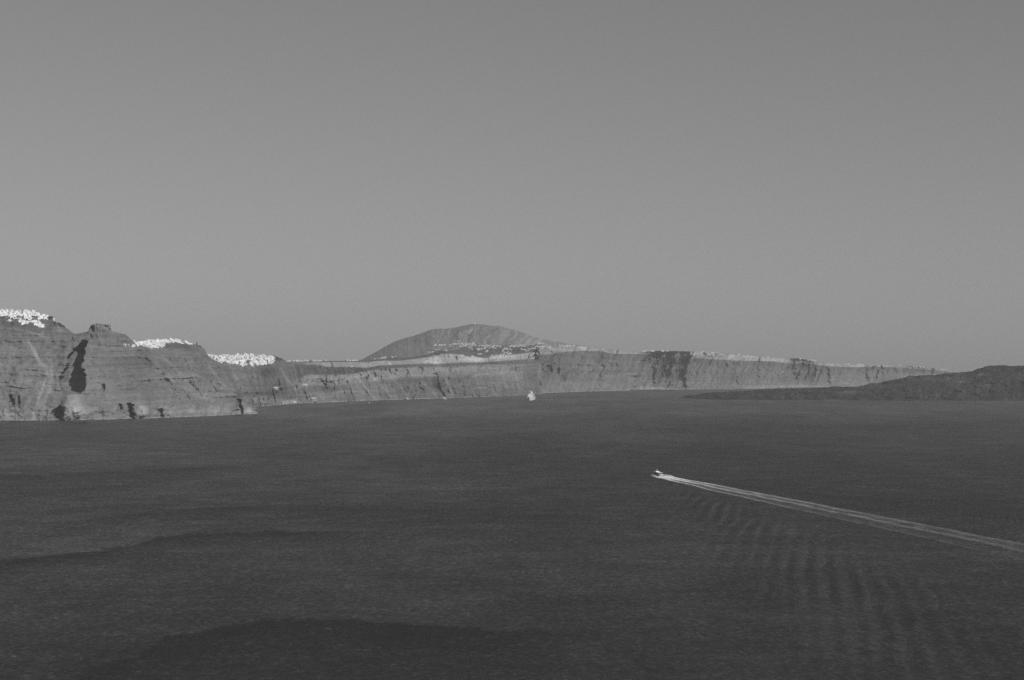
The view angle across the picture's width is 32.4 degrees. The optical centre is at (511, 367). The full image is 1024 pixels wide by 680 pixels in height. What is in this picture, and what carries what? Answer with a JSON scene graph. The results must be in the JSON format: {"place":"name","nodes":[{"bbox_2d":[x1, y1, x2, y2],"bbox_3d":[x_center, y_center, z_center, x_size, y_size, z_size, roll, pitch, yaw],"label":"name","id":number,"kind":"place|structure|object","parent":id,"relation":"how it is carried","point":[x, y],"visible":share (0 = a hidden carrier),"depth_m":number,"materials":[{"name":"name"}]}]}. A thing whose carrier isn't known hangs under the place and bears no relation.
{"place":"outdoors","nodes":[
{"label":"outdoors","id":0,"kind":"place"},
{"bbox_2d":[0,312,257,420],"bbox_3d":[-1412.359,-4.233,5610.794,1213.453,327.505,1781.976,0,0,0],"label":"headland","id":1,"kind":"structure","parent":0,"point":[50,370],"depth_m":5078.60,"materials":[{"name":"grey stone"}]},
{"bbox_2d":[0,310,47,327],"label":"white village houses","id":2,"kind":"structure","parent":1,"relation":"on","point":[40,318],"depth_m":5194.85,"materials":[{"name":"white paint"}]},
{"bbox_2d":[88,323,110,333],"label":"rock plug","id":3,"kind":"object","parent":1,"relation":"on","point":[98,328],"visible":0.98,"depth_m":5176.32,"materials":[{"name":"grey stone"}]},
{"bbox_2d":[132,340,192,348],"bbox_3d":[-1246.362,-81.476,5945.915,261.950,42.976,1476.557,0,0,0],"label":"village houses","id":4,"kind":"structure","parent":1,"relation":"on","point":[156,344],"depth_m":6502.81,"materials":[{"name":"white paint"}]},
{"bbox_2d":[139,340,541,406],"bbox_3d":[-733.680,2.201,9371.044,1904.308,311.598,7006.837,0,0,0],"label":"coast","id":5,"kind":"structure","parent":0,"point":[451,374],"depth_m":7994.27},
{"bbox_2d":[208,355,274,366],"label":"village houses","id":6,"kind":"structure","parent":5,"relation":"on","point":[251,364],"depth_m":6789.67,"materials":[{"name":"white paint"}]},
{"bbox_2d":[1,311,521,368],"bbox_3d":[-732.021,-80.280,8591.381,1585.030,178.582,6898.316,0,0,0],"label":"buildings","id":7,"kind":"structure","parent":5,"relation":"on","point":[58,323],"depth_m":7615.56,"materials":[{"name":"white paint"}]},
{"bbox_2d":[362,324,579,359],"bbox_3d":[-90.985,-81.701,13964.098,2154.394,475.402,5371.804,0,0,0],"label":"mountain","id":8,"kind":"structure","parent":0,"point":[423,343],"depth_m":12477.11,"materials":[{"name":"grey stone"}]},
{"bbox_2d":[0,386,1023,679],"bbox_3d":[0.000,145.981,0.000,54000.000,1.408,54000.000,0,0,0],"label":"sea","id":9,"kind":"structure","parent":0,"point":[556,536],"depth_m":1476.50,"materials":[{"name":"grey liquid"}]},
{"bbox_2d":[527,391,534,399],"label":"cruise ship","id":10,"kind":"object","parent":9,"relation":"on","point":[531,395],"visible":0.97,"depth_m":7840.76,"materials":[{"name":"white paint"}]},
{"bbox_2d":[653,471,663,475],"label":"motor yacht","id":11,"kind":"object","parent":9,"relation":"on","point":[657,473],"visible":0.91,"depth_m":2364.11,"materials":[{"name":"paint"}]},
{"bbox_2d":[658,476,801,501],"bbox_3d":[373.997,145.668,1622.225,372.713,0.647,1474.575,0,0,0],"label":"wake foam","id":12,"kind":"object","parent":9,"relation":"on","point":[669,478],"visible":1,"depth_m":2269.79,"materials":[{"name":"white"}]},
{"bbox_2d":[0,0,1023,370],"label":"sky","id":13,"kind":"structure","parent":0,"point":[825,181],"materials":[{"name":"grey"}]},
{"bbox_2d":[528,346,967,392],"bbox_3d":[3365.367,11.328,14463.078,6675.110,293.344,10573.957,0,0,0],"label":"cliff","id":14,"kind":"structure","parent":0,"point":[577,368],"depth_m":12026.64,"materials":[{"name":"grey stone"}]},
{"bbox_2d":[287,340,948,369],"bbox_3d":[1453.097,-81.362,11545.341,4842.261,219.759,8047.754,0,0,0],"label":"distant houses","id":15,"kind":"structure","parent":14,"relation":"on","point":[485,347],"depth_m":10855.91,"materials":[{"name":"white paint"}]},
{"bbox_2d":[682,365,1023,400],"bbox_3d":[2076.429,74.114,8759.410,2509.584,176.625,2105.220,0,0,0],"label":"lava island","id":16,"kind":"structure","parent":0,"point":[997,383],"depth_m":8080.61,"materials":[{"name":"grey stone"}]}
]}

